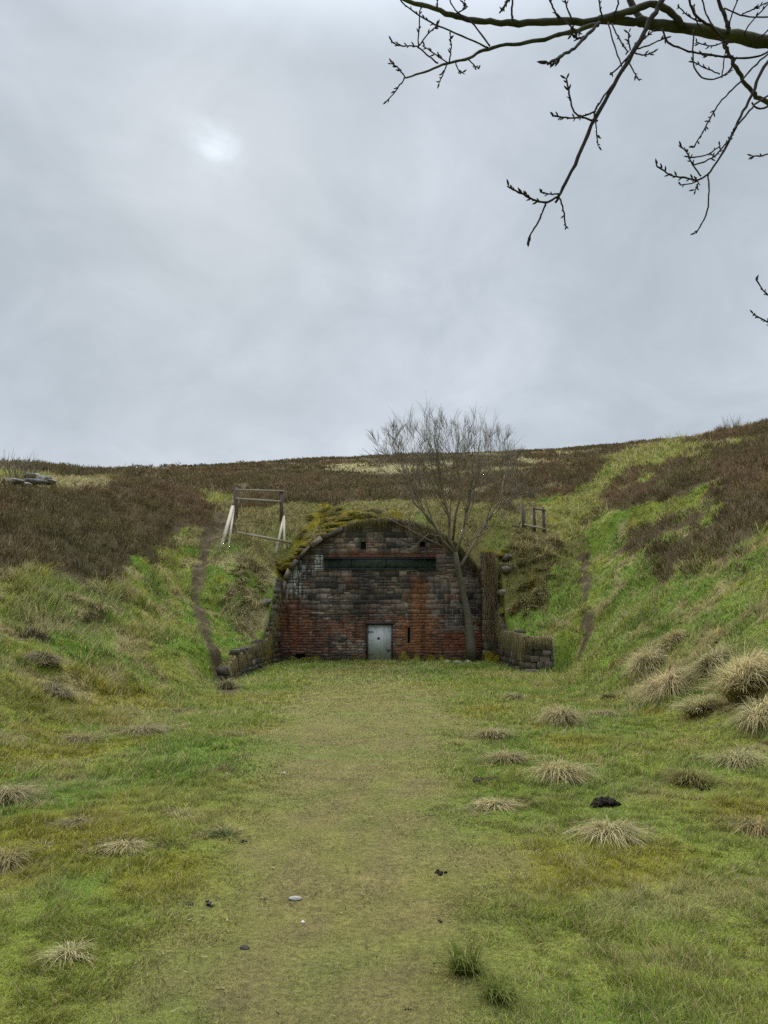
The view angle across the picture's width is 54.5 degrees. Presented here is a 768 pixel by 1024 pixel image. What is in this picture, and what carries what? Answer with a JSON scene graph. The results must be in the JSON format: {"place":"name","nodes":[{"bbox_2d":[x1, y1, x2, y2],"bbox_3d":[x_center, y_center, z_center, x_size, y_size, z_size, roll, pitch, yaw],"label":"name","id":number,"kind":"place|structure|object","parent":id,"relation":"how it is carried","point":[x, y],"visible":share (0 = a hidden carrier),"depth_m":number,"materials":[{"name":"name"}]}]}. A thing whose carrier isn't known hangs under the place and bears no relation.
{"place":"outdoors","nodes":[
{"label":"outdoors","id":0,"kind":"place"},
{"bbox_2d":[6,478,24,484],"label":"stone slab","id":1,"kind":"structure","parent":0,"point":[16,481],"depth_m":31.41,"materials":[{"name":"grey stone"}]},
{"bbox_2d":[24,473,40,477],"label":"stone slab","id":2,"kind":"structure","parent":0,"point":[35,474],"depth_m":34.67,"materials":[{"name":"grey stone"}]},
{"bbox_2d":[95,666,569,1023],"bbox_3d":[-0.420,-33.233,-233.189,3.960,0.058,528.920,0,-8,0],"label":"worn grass path","id":3,"kind":"structure","parent":0,"point":[378,985],"depth_m":4.37,"materials":[{"name":"green plant"}]},
{"bbox_2d":[206,900,212,906],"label":"droppings","id":4,"kind":"object","parent":3,"relation":"on","point":[209,904],"visible":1,"depth_m":4.30,"materials":[{"name":"black"}]},
{"bbox_2d":[240,945,249,949],"bbox_3d":[-0.695,2.173,3.718,0.054,0.020,0.031,0,-8,0],"label":"stone","id":5,"kind":"object","parent":3,"relation":"on","point":[244,947],"visible":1,"depth_m":3.71,"materials":[{"name":"grey stone"}]},
{"bbox_2d":[287,896,301,900],"bbox_3d":[-0.527,2.290,4.410,0.089,0.030,0.051,0,-8,0],"label":"stone","id":6,"kind":"object","parent":3,"relation":"on","point":[293,898],"visible":1,"depth_m":4.40,"materials":[{"name":"white stone"}]},
{"bbox_2d":[435,869,447,875],"bbox_3d":[0.365,2.353,4.857,0.069,0.029,0.090,-6,-10,36],"label":"molehill","id":7,"kind":"object","parent":3,"relation":"on","point":[438,872],"visible":1,"depth_m":4.85,"materials":[{"name":"soil"}]},
{"bbox_2d":[414,933,519,995],"bbox_3d":[0.382,2.042,3.409,0.464,0.215,0.476,-7,-11,39],"label":"grass tussock","id":8,"kind":"object","parent":3,"relation":"on","point":[470,963],"depth_m":3.44,"materials":[{"name":"green plant"}]},
{"bbox_2d":[451,966,550,1011],"bbox_3d":[0.522,2.036,3.171,0.400,0.146,0.394,-6,-10,33],"label":"grass tussock","id":9,"kind":"object","parent":3,"relation":"on","point":[499,994],"depth_m":3.19,"materials":[{"name":"green plant"}]},
{"bbox_2d":[4,425,748,515],"bbox_3d":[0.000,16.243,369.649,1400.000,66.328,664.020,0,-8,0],"label":"moorland hill","id":10,"kind":"structure","parent":0,"point":[390,473],"depth_m":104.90,"materials":[{"name":"plant"}]},
{"bbox_2d":[209,486,535,510],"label":"heather","id":11,"kind":"object","parent":10,"relation":"on","point":[356,493],"visible":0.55,"depth_m":40.44,"materials":[{"name":"brown plant"}]},
{"bbox_2d":[0,418,766,499],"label":"moor heather","id":12,"kind":"object","parent":10,"relation":"on","point":[220,480],"visible":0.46,"depth_m":52.95,"materials":[{"name":"brown plant"}]},
{"bbox_2d":[97,434,700,474],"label":"moor heather","id":13,"kind":"object","parent":10,"relation":"on","point":[548,454],"visible":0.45,"depth_m":128.67,"materials":[{"name":"brown plant"}]},
{"bbox_2d":[719,414,741,430],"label":"bare bush","id":14,"kind":"object","parent":10,"relation":"on","point":[736,423],"visible":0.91,"depth_m":50.82,"materials":[{"name":"plant"}]},
{"bbox_2d":[0,419,767,1023],"bbox_3d":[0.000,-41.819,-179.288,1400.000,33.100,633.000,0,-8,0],"label":"ground","id":15,"kind":"structure","parent":0,"point":[90,1015],"depth_m":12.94,"materials":[{"name":"green plant"}]},
{"bbox_2d":[0,843,37,876],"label":"grass tussock","id":16,"kind":"object","parent":15,"relation":"on","point":[9,855],"depth_m":5.01,"materials":[{"name":"beige plant"}]},
{"bbox_2d":[0,447,39,478],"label":"bare bush","id":17,"kind":"object","parent":15,"relation":"on","point":[22,467],"visible":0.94,"depth_m":33.58,"materials":[{"name":"plant"}]},
{"bbox_2d":[17,482,31,486],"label":"stone slab","id":18,"kind":"structure","parent":15,"relation":"on","point":[27,483],"depth_m":31.80,"materials":[{"name":"grey stone"}]},
{"bbox_2d":[0,779,55,808],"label":"grass tussock","id":19,"kind":"object","parent":15,"relation":"on","point":[12,792],"depth_m":6.77,"materials":[{"name":"beige plant"}]},
{"bbox_2d":[21,478,47,484],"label":"stone slab","id":20,"kind":"structure","parent":15,"relation":"on","point":[35,481],"depth_m":33.03,"materials":[{"name":"grey stone"}]},
{"bbox_2d":[14,625,56,642],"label":"heather shrub","id":21,"kind":"object","parent":15,"relation":"on","point":[39,635],"visible":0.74,"depth_m":14.66,"materials":[{"name":"plant"}]},
{"bbox_2d":[35,476,51,482],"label":"stone slab","id":22,"kind":"structure","parent":15,"relation":"on","point":[43,477],"depth_m":34.15,"materials":[{"name":"grey stone"}]},
{"bbox_2d":[18,648,79,667],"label":"grass tussock","id":23,"kind":"object","parent":15,"relation":"on","point":[50,657],"depth_m":13.24,"materials":[{"name":"beige plant"}]},
{"bbox_2d":[46,479,56,484],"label":"stone slab","id":24,"kind":"structure","parent":15,"relation":"on","point":[52,481],"depth_m":34.45,"materials":[{"name":"grey stone"}]},
{"bbox_2d":[29,936,100,973],"bbox_3d":[-1.517,2.123,3.564,0.354,0.100,0.385,8,-12,-44],"label":"grass tussock","id":25,"kind":"object","parent":15,"relation":"on","point":[69,952],"depth_m":3.58,"materials":[{"name":"beige plant"}]},
{"bbox_2d":[39,680,93,698],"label":"grass tussock","id":26,"kind":"object","parent":15,"relation":"on","point":[58,688],"depth_m":12.29,"materials":[{"name":"beige plant"}]},
{"bbox_2d":[48,813,101,831],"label":"grass tussock","id":27,"kind":"object","parent":15,"relation":"on","point":[69,823],"depth_m":6.03,"materials":[{"name":"beige plant"}]},
{"bbox_2d":[57,732,110,745],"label":"grass tussock","id":28,"kind":"object","parent":15,"relation":"on","point":[75,736],"depth_m":10.07,"materials":[{"name":"beige plant"}]},
{"bbox_2d":[79,609,109,622],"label":"heather shrub","id":29,"kind":"object","parent":15,"relation":"on","point":[94,614],"visible":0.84,"depth_m":18.33,"materials":[{"name":"brown plant"}]},
{"bbox_2d":[89,837,161,857],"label":"grass tussock","id":30,"kind":"object","parent":15,"relation":"on","point":[131,843],"depth_m":5.29,"materials":[{"name":"beige plant"}]},
{"bbox_2d":[109,723,177,736],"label":"grass tussock","id":31,"kind":"object","parent":15,"relation":"on","point":[142,728],"depth_m":10.87,"materials":[{"name":"beige plant"}]},
{"bbox_2d":[0,458,296,584],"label":"heather","id":32,"kind":"object","parent":15,"relation":"on","point":[66,502],"visible":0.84,"depth_m":28.31,"materials":[{"name":"brown plant"}]},
{"bbox_2d":[166,707,194,712],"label":"grass tussock","id":33,"kind":"object","parent":15,"relation":"on","point":[176,710],"depth_m":13.47,"materials":[{"name":"plant"}]},
{"bbox_2d":[189,512,240,694],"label":"muddy footpath","id":34,"kind":"structure","parent":15,"relation":"on","point":[212,649],"depth_m":29.16,"materials":[{"name":"mud"},{"name":"bare soil"}]},
{"bbox_2d":[200,828,244,839],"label":"grass tussock","id":35,"kind":"object","parent":15,"relation":"on","point":[214,832],"depth_m":5.73,"materials":[{"name":"plant"}]},
{"bbox_2d":[218,506,234,552],"bbox_3d":[-7.172,0.731,33.957,0.164,2.678,3.854,1,-9,-4],"label":"timber board","id":36,"kind":"object","parent":15,"relation":"on","point":[227,525],"visible":1,"depth_m":33.97,"materials":[{"name":"white wood"}]},
{"bbox_2d":[227,508,234,550],"bbox_3d":[-6.969,0.739,33.978,0.096,2.506,4.044,1,-9,-9],"label":"timber board","id":37,"kind":"object","parent":15,"relation":"on","point":[231,525],"visible":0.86,"depth_m":33.80,"materials":[{"name":"grey wood"}]},
{"bbox_2d":[215,677,247,689],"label":"grass tussock","id":38,"kind":"object","parent":15,"relation":"on","point":[228,683],"depth_m":18.43,"materials":[{"name":"beige plant"}]},
{"bbox_2d":[216,578,282,681],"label":"wing wall","id":39,"kind":"structure","parent":15,"relation":"on","point":[221,672],"depth_m":26.60,"materials":[{"name":"stone"}]},
{"bbox_2d":[234,487,283,521],"bbox_3d":[-6.119,-0.178,36.394,2.462,2.147,0.234,0,-8,0],"label":"timber fence","id":40,"kind":"object","parent":15,"relation":"on","point":[236,498],"visible":0.8,"depth_m":36.37,"materials":[{"name":"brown wood"}]},
{"bbox_2d":[237,531,290,543],"bbox_3d":[-5.430,1.154,33.702,2.480,0.573,0.073,0,-8,0],"label":"timber board","id":41,"kind":"object","parent":15,"relation":"on","point":[273,539],"visible":1,"depth_m":33.67,"materials":[{"name":"grey wood"}]},
{"bbox_2d":[260,598,271,605],"bbox_3d":[-4.684,3.576,29.502,0.473,0.327,0.443,0,-8,0],"label":"stone","id":42,"kind":"object","parent":15,"relation":"on","point":[267,601],"visible":0.92,"depth_m":29.36,"materials":[{"name":"grey stone"}]},
{"bbox_2d":[274,517,284,552],"bbox_3d":[-4.822,1.031,34.529,0.122,2.025,2.627,0,-8,0],"label":"timber board","id":43,"kind":"object","parent":15,"relation":"on","point":[279,537],"visible":1,"depth_m":34.47,"materials":[{"name":"white wood"}]},
{"bbox_2d":[283,516,285,548],"bbox_3d":[-4.644,0.922,34.695,0.104,1.888,2.560,1,-9,-9],"label":"timber board","id":44,"kind":"object","parent":15,"relation":"on","point":[284,544],"visible":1,"depth_m":34.35,"materials":[{"name":"white wood"}]},
{"bbox_2d":[280,519,481,661],"bbox_3d":[-0.008,3.426,31.800,8.859,6.223,0.886,0,-8,0],"label":"tunnel portal","id":45,"kind":"object","parent":15,"relation":"on","point":[369,594],"visible":0.91,"depth_m":31.59,"materials":[{"name":"brick"}]},
{"bbox_2d":[368,625,390,660],"bbox_3d":[-0.184,5.509,31.317,0.988,1.500,0.095,0,-8,0],"label":"door","id":46,"kind":"structure","parent":45,"relation":"in","point":[379,636],"depth_m":31.32,"materials":[{"name":"grey paint"}]},
{"bbox_2d":[0,506,767,946],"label":"dry grass","id":47,"kind":"structure","parent":15,"relation":"on","point":[260,588],"depth_m":11.80,"materials":[{"name":"plant"}]},
{"bbox_2d":[0,483,767,821],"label":"dry grass","id":48,"kind":"structure","parent":15,"relation":"on","point":[36,779],"depth_m":14.31,"materials":[{"name":"beige plant"}]},
{"bbox_2d":[216,517,553,679],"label":"stone wall","id":49,"kind":"structure","parent":15,"relation":"on","point":[509,637],"depth_m":30.43,"materials":[{"name":"grey stone"}]},
{"bbox_2d":[278,510,507,662],"bbox_3d":[0.493,3.212,31.966,10.521,7.058,2.707,-2,-9,11],"label":"moss","id":50,"kind":"object","parent":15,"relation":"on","point":[284,569],"visible":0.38,"depth_m":32.01,"materials":[{"name":"green plant"}]},
{"bbox_2d":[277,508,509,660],"bbox_3d":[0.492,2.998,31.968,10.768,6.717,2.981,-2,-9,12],"label":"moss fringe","id":51,"kind":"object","parent":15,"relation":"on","point":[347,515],"visible":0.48,"depth_m":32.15,"materials":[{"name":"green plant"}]},
{"bbox_2d":[359,397,546,659],"bbox_3d":[3.129,0.535,30.739,8.793,11.019,4.143,5,-10,-28],"label":"bare tree","id":52,"kind":"object","parent":15,"relation":"on","point":[471,651],"visible":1,"depth_m":30.66,"materials":[{"name":"brown plant"}]},
{"bbox_2d":[471,776,502,783],"bbox_3d":[1.053,2.748,7.620,0.357,0.083,0.240,0,-8,0],"label":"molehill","id":53,"kind":"object","parent":15,"relation":"on","point":[479,778],"visible":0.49,"depth_m":7.58,"materials":[{"name":"soil"}]},
{"bbox_2d":[479,552,497,661],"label":"stone pier","id":54,"kind":"structure","parent":15,"relation":"on","point":[488,646],"depth_m":30.75,"materials":[{"name":"brown stone"}]},
{"bbox_2d":[465,726,518,739],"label":"grass tussock","id":55,"kind":"object","parent":15,"relation":"on","point":[491,733],"depth_m":10.34,"materials":[{"name":"beige plant"}]},
{"bbox_2d":[462,796,527,812],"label":"grass tussock","id":56,"kind":"object","parent":15,"relation":"on","point":[503,803],"depth_m":6.60,"materials":[{"name":"beige plant"}]},
{"bbox_2d":[497,589,505,597],"bbox_3d":[4.818,3.299,30.226,0.469,0.346,0.415,0,-8,0],"label":"stone","id":57,"kind":"object","parent":15,"relation":"on","point":[501,592],"visible":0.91,"depth_m":30.12,"materials":[{"name":"grey stone"}]},
{"bbox_2d":[501,566,510,572],"bbox_3d":[5.047,2.375,30.707,0.452,0.314,0.392,0,-8,0],"label":"stone","id":58,"kind":"object","parent":15,"relation":"on","point":[505,569],"visible":1,"depth_m":30.58,"materials":[{"name":"grey stone"}]},
{"bbox_2d":[502,554,512,560],"bbox_3d":[5.157,1.911,31.201,0.452,0.336,0.440,0,-8,0],"label":"stone","id":59,"kind":"object","parent":15,"relation":"on","point":[506,557],"visible":1,"depth_m":31.07,"materials":[{"name":"grey stone"}]},
{"bbox_2d":[476,745,539,763],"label":"grass tussock","id":60,"kind":"object","parent":15,"relation":"on","point":[510,757],"depth_m":8.63,"materials":[{"name":"beige plant"}]},
{"bbox_2d":[495,690,528,700],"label":"grass tussock","id":61,"kind":"object","parent":15,"relation":"on","point":[515,695],"depth_m":15.65,"materials":[{"name":"beige plant"}]},
{"bbox_2d":[495,603,553,671],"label":"wing wall","id":62,"kind":"structure","parent":15,"relation":"on","point":[537,656],"depth_m":24.70,"materials":[{"name":"stone"}]},
{"bbox_2d":[512,504,545,533],"bbox_3d":[6.770,0.474,34.839,1.627,1.723,0.209,0,-8,0],"label":"timber fence","id":63,"kind":"object","parent":15,"relation":"on","point":[543,527],"visible":0.82,"depth_m":34.82,"materials":[{"name":"grey wood"}]},
{"bbox_2d":[503,755,611,786],"bbox_3d":[1.847,2.641,7.634,1.110,0.253,1.030,7,-11,-40],"label":"grass tussock","id":64,"kind":"object","parent":15,"relation":"on","point":[559,771],"depth_m":7.59,"materials":[{"name":"beige plant"}]},
{"bbox_2d":[526,702,589,726],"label":"grass tussock","id":65,"kind":"object","parent":15,"relation":"on","point":[567,716],"depth_m":11.80,"materials":[{"name":"beige plant"}]},
{"bbox_2d":[383,0,767,325],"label":"budding tree","id":66,"kind":"object","parent":15,"relation":"on","point":[711,31],"visible":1,"depth_m":2.90,"materials":[{"name":"brown plant"}]},
{"bbox_2d":[576,552,596,663],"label":"muddy footpath","id":67,"kind":"structure","parent":15,"relation":"on","point":[587,619],"depth_m":26.99,"materials":[{"name":"brown soil"}]},
{"bbox_2d":[586,707,616,716],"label":"grass tussock","id":68,"kind":"object","parent":15,"relation":"on","point":[609,712],"depth_m":12.91,"materials":[{"name":"beige plant"}]},
{"bbox_2d":[590,796,621,807],"bbox_3d":[1.974,2.584,6.624,0.253,0.103,0.225,-4,-9,25],"label":"molehill","id":69,"kind":"object","parent":15,"relation":"on","point":[601,801],"visible":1,"depth_m":6.58,"materials":[{"name":"soil"}]},
{"bbox_2d":[598,693,615,700],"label":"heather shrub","id":70,"kind":"object","parent":15,"relation":"on","point":[605,695],"visible":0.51,"depth_m":15.17,"materials":[{"name":"plant"}]},
{"bbox_2d":[450,417,767,583],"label":"heather","id":71,"kind":"object","parent":15,"relation":"on","point":[734,460],"visible":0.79,"depth_m":31.71,"materials":[{"name":"brown plant"}]},
{"bbox_2d":[561,815,664,850],"bbox_3d":[1.719,2.395,5.597,0.750,0.186,0.722,8,-11,-41],"label":"grass tussock","id":72,"kind":"object","parent":15,"relation":"on","point":[614,830],"depth_m":5.58,"materials":[{"name":"beige plant"}]},
{"bbox_2d":[618,640,672,683],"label":"grass tussock","id":73,"kind":"object","parent":15,"relation":"on","point":[649,657],"depth_m":15.73,"materials":[{"name":"beige plant"}]},
{"bbox_2d":[621,661,699,705],"bbox_3d":[5.019,3.113,13.356,1.739,0.955,1.663,0,-8,0],"label":"grass tussock","id":74,"kind":"object","parent":15,"relation":"on","point":[666,684],"depth_m":13.27,"materials":[{"name":"beige plant"}]},
{"bbox_2d":[653,629,689,653],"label":"grass tussock","id":75,"kind":"object","parent":15,"relation":"on","point":[672,637],"depth_m":16.02,"materials":[{"name":"beige plant"}]},
{"bbox_2d":[640,762,736,787],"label":"grass tussock","id":76,"kind":"object","parent":15,"relation":"on","point":[687,776],"depth_m":7.47,"materials":[{"name":"beige plant"}]},
{"bbox_2d":[661,689,727,716],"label":"grass tussock","id":77,"kind":"object","parent":15,"relation":"on","point":[694,707],"depth_m":11.63,"materials":[{"name":"beige plant"}]},
{"bbox_2d":[695,785,709,790],"bbox_3d":[3.094,2.686,7.237,0.138,0.054,0.104,0,-8,0],"label":"molehill","id":78,"kind":"object","parent":15,"relation":"on","point":[701,788],"visible":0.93,"depth_m":7.21,"materials":[{"name":"soil"}]},
{"bbox_2d":[674,639,740,683],"bbox_3d":[5.651,2.650,12.870,1.489,0.922,1.304,0,-8,0],"label":"grass tussock","id":79,"kind":"object","parent":15,"relation":"on","point":[706,662],"depth_m":12.87,"materials":[{"name":"beige plant"}]},
{"bbox_2d":[685,638,767,702],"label":"grass tussock","id":80,"kind":"object","parent":15,"relation":"on","point":[747,670],"depth_m":11.20,"materials":[{"name":"beige plant"}]},
{"bbox_2d":[692,745,767,770],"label":"grass tussock","id":81,"kind":"object","parent":15,"relation":"on","point":[738,759],"depth_m":8.54,"materials":[{"name":"beige plant"}]},
{"bbox_2d":[712,692,767,741],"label":"grass tussock","id":82,"kind":"object","parent":15,"relation":"on","point":[755,717],"depth_m":10.12,"materials":[{"name":"beige plant"}]},
{"bbox_2d":[720,814,767,839],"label":"grass tussock","id":83,"kind":"object","parent":15,"relation":"on","point":[754,822],"depth_m":5.76,"materials":[{"name":"beige plant"}]},
{"bbox_2d":[0,0,767,467],"label":"sky","id":84,"kind":"structure","parent":0,"point":[221,241],"materials":[{"name":"grey"}]}
]}

